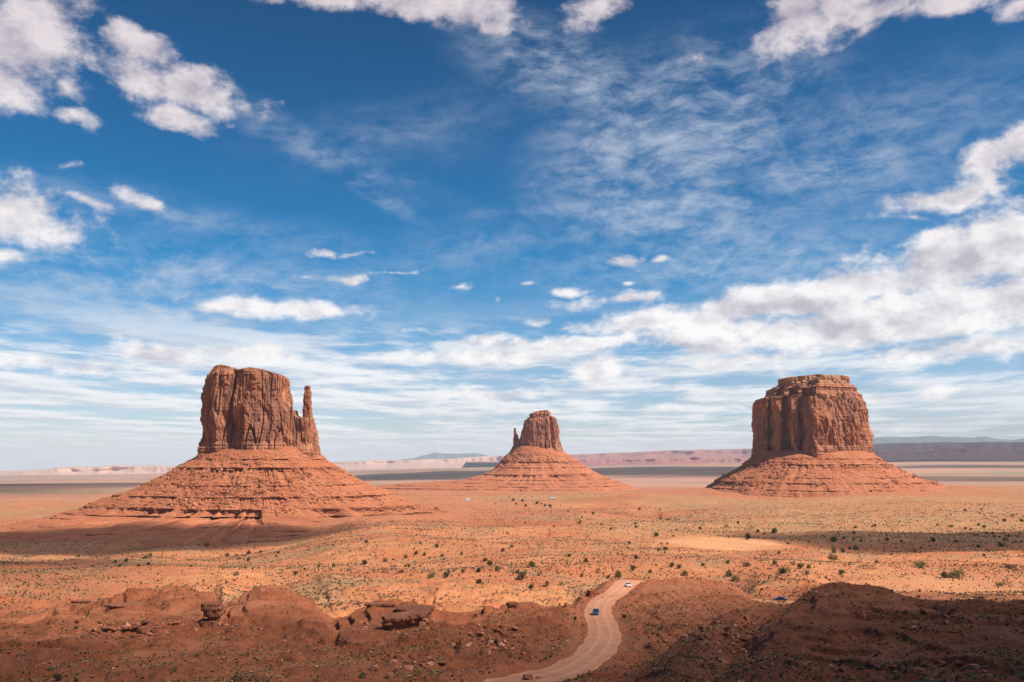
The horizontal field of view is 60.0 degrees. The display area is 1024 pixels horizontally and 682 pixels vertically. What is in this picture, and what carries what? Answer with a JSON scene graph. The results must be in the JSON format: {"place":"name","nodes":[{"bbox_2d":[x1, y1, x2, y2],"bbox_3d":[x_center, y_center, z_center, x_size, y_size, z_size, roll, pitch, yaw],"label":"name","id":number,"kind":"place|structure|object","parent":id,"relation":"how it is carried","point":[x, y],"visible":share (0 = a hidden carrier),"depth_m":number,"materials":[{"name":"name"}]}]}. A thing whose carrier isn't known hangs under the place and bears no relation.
{"place":"outdoors","nodes":[
{"label":"outdoors","id":0,"kind":"place"},
{"bbox_2d":[0,465,175,475],"bbox_3d":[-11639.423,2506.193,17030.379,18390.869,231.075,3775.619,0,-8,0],"label":"hills","id":1,"kind":"structure","parent":0,"point":[114,469],"depth_m":16565.36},
{"bbox_2d":[332,455,504,469],"bbox_3d":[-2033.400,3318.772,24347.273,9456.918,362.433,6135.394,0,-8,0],"label":"hills","id":2,"kind":"structure","parent":0,"point":[404,464],"depth_m":23116.77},
{"bbox_2d":[400,452,487,459],"bbox_3d":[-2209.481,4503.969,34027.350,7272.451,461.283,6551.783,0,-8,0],"label":"mountains","id":3,"kind":"structure","parent":0,"point":[435,455],"depth_m":33642.91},
{"bbox_2d":[0,460,1023,681],"bbox_3d":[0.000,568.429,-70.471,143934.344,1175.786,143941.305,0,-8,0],"label":"ground","id":4,"kind":"structure","parent":0,"point":[669,488],"depth_m":420.01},
{"bbox_2d":[54,674,62,680],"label":"desert shrub","id":5,"kind":"object","parent":4,"relation":"on","point":[57,676],"visible":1,"depth_m":163.78,"materials":[{"name":"green plant"}]},
{"bbox_2d":[70,599,91,603],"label":"rock slab","id":6,"kind":"object","parent":4,"relation":"on","point":[80,601],"visible":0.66,"depth_m":375.09,"materials":[{"name":"brown stone"}]},
{"bbox_2d":[104,602,144,611],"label":"rock slab","id":7,"kind":"object","parent":4,"relation":"on","point":[110,606],"visible":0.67,"depth_m":257.86,"materials":[{"name":"brown stone"}]},
{"bbox_2d":[138,626,149,633],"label":"boulder","id":8,"kind":"object","parent":4,"relation":"on","point":[144,629],"visible":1,"depth_m":218.28,"materials":[{"name":"stone"}]},
{"bbox_2d":[198,601,223,627],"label":"balanced rock","id":9,"kind":"object","parent":4,"relation":"on","point":[213,612],"visible":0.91,"depth_m":232.35,"materials":[{"name":"brown stone"}]},
{"bbox_2d":[0,364,452,546],"bbox_3d":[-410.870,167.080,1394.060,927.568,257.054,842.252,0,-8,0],"label":"sandstone butte","id":10,"kind":"object","parent":4,"relation":"on","point":[259,467],"visible":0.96,"depth_m":1298.70,"materials":[{"name":"stone"}]},
{"bbox_2d":[369,664,378,669],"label":"boulder","id":11,"kind":"object","parent":4,"relation":"on","point":[373,667],"visible":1,"depth_m":172.47,"materials":[{"name":"stone"}]},
{"bbox_2d":[364,602,396,608],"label":"rock slab","id":12,"kind":"object","parent":4,"relation":"on","point":[381,604],"visible":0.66,"depth_m":273.54,"materials":[{"name":"brown stone"}]},
{"bbox_2d":[386,672,393,678],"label":"boulder","id":13,"kind":"object","parent":4,"relation":"on","point":[389,675],"visible":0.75,"depth_m":166.14,"materials":[{"name":"stone"}]},
{"bbox_2d":[381,609,429,630],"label":"rock slab","id":14,"kind":"object","parent":4,"relation":"on","point":[409,619],"visible":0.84,"depth_m":225.13,"materials":[{"name":"brown stone"}]},
{"bbox_2d":[395,604,434,618],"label":"rock slab","id":15,"kind":"object","parent":4,"relation":"on","point":[408,607],"visible":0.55,"depth_m":261.55,"materials":[{"name":"brown stone"}]},
{"bbox_2d":[426,572,435,576],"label":"juniper","id":16,"kind":"object","parent":4,"relation":"on","point":[432,574],"visible":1,"depth_m":439.93,"materials":[{"name":"green plant"}]},
{"bbox_2d":[375,410,639,491],"bbox_3d":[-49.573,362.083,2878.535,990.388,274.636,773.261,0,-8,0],"label":"sandstone butte","id":17,"kind":"object","parent":4,"relation":"on","point":[536,458],"visible":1,"depth_m":2750.76,"materials":[{"name":"stone"}]},
{"bbox_2d":[0,501,1023,681],"bbox_3d":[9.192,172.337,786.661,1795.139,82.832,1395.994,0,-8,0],"label":"scrub","id":18,"kind":"object","parent":4,"relation":"on","point":[970,675],"visible":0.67,"depth_m":410.01,"materials":[{"name":"green plant"}]},
{"bbox_2d":[506,601,518,608],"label":"rock outcrop","id":19,"kind":"object","parent":4,"relation":"on","point":[512,604],"visible":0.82,"depth_m":271.06,"materials":[{"name":"brown stone"}]},
{"bbox_2d":[517,571,525,579],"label":"juniper","id":20,"kind":"object","parent":4,"relation":"on","point":[521,575],"visible":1,"depth_m":440.35,"materials":[{"name":"green plant"}]},
{"bbox_2d":[46,583,1021,678],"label":"rubble","id":21,"kind":"object","parent":4,"relation":"on","point":[726,627],"visible":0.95,"depth_m":183.86,"materials":[{"name":"stone"}]},
{"bbox_2d":[585,590,596,596],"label":"rock outcrop","id":22,"kind":"object","parent":4,"relation":"on","point":[589,593],"visible":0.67,"depth_m":298.22,"materials":[{"name":"brown stone"}]},
{"bbox_2d":[614,570,622,576],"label":"juniper","id":23,"kind":"object","parent":4,"relation":"on","point":[617,573],"visible":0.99,"depth_m":460.71,"materials":[{"name":"green plant"}]},
{"bbox_2d":[726,569,732,575],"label":"juniper","id":24,"kind":"object","parent":4,"relation":"on","point":[729,573],"visible":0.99,"depth_m":463.35,"materials":[{"name":"green plant"}]},
{"bbox_2d":[730,574,740,580],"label":"juniper","id":25,"kind":"object","parent":4,"relation":"on","point":[735,576],"visible":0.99,"depth_m":451.45,"materials":[{"name":"green plant"}]},
{"bbox_2d":[773,596,787,601],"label":"parked car","id":26,"kind":"object","parent":4,"relation":"on","point":[782,598],"visible":1,"depth_m":293.51,"materials":[{"name":"paint"}]},
{"bbox_2d":[777,565,790,573],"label":"juniper","id":27,"kind":"object","parent":4,"relation":"on","point":[787,567],"visible":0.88,"depth_m":447.58,"materials":[{"name":"green plant"}]},
{"bbox_2d":[705,374,945,496],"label":"sandstone butte","id":28,"kind":"object","parent":4,"relation":"on","point":[813,435],"visible":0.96,"depth_m":1894.27,"materials":[{"name":"stone"}]},
{"bbox_2d":[828,554,837,560],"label":"juniper","id":29,"kind":"object","parent":4,"relation":"on","point":[833,558],"visible":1,"depth_m":602.83,"materials":[{"name":"green plant"}]},
{"bbox_2d":[914,560,927,567],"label":"juniper","id":30,"kind":"object","parent":4,"relation":"on","point":[922,564],"visible":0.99,"depth_m":488.48,"materials":[{"name":"green plant"}]},
{"bbox_2d":[920,598,947,600],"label":"rock outcrop","id":31,"kind":"object","parent":4,"relation":"on","point":[935,599],"visible":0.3,"depth_m":316.50,"materials":[{"name":"brown stone"}]},
{"bbox_2d":[940,571,948,577],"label":"juniper","id":32,"kind":"object","parent":4,"relation":"on","point":[943,574],"visible":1,"depth_m":451.72,"materials":[{"name":"green plant"}]},
{"bbox_2d":[948,569,964,576],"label":"juniper","id":33,"kind":"object","parent":4,"relation":"on","point":[955,573],"visible":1,"depth_m":451.33,"materials":[{"name":"green plant"}]},
{"bbox_2d":[954,660,963,665],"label":"boulder","id":34,"kind":"object","parent":4,"relation":"on","point":[958,663],"visible":1,"depth_m":134.03,"materials":[{"name":"stone"}]},
{"bbox_2d":[995,581,1006,585],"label":"juniper","id":35,"kind":"object","parent":4,"relation":"on","point":[999,583],"visible":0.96,"depth_m":417.52,"materials":[{"name":"green plant"}]},
{"bbox_2d":[0,0,1023,470],"label":"sky","id":36,"kind":"structure","parent":0,"point":[451,223],"materials":[{"name":"blue"}]},
{"bbox_2d":[522,674,532,679],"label":"boulder","id":37,"kind":"object","parent":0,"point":[528,676],"visible":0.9,"depth_m":171.11,"materials":[{"name":"stone"}]},
{"bbox_2d":[484,579,643,681],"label":"road","id":38,"kind":"structure","parent":0,"point":[598,647],"depth_m":205.13,"materials":[{"name":"beige soil"}]},
{"bbox_2d":[592,608,599,614],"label":"car","id":39,"kind":"object","parent":38,"relation":"on","point":[595,611],"visible":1,"depth_m":255.30,"materials":[{"name":"paint"}]},
{"bbox_2d":[578,456,748,465],"bbox_3d":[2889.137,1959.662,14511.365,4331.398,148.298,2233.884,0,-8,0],"label":"hills","id":40,"kind":"structure","parent":0,"point":[687,460],"depth_m":14149.73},
{"bbox_2d":[466,442,1023,462],"bbox_3d":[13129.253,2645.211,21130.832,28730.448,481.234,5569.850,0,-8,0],"label":"hills","id":41,"kind":"structure","parent":0,"point":[747,453],"depth_m":20285.62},
{"bbox_2d":[872,436,1023,443],"bbox_3d":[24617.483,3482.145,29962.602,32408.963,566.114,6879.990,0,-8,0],"label":"mountains","id":42,"kind":"structure","parent":0,"point":[920,439],"depth_m":29375.93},
{"bbox_2d":[873,447,1023,459],"bbox_3d":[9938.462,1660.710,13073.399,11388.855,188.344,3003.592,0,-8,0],"label":"hills","id":43,"kind":"structure","parent":0,"point":[948,453],"depth_m":12574.50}
]}

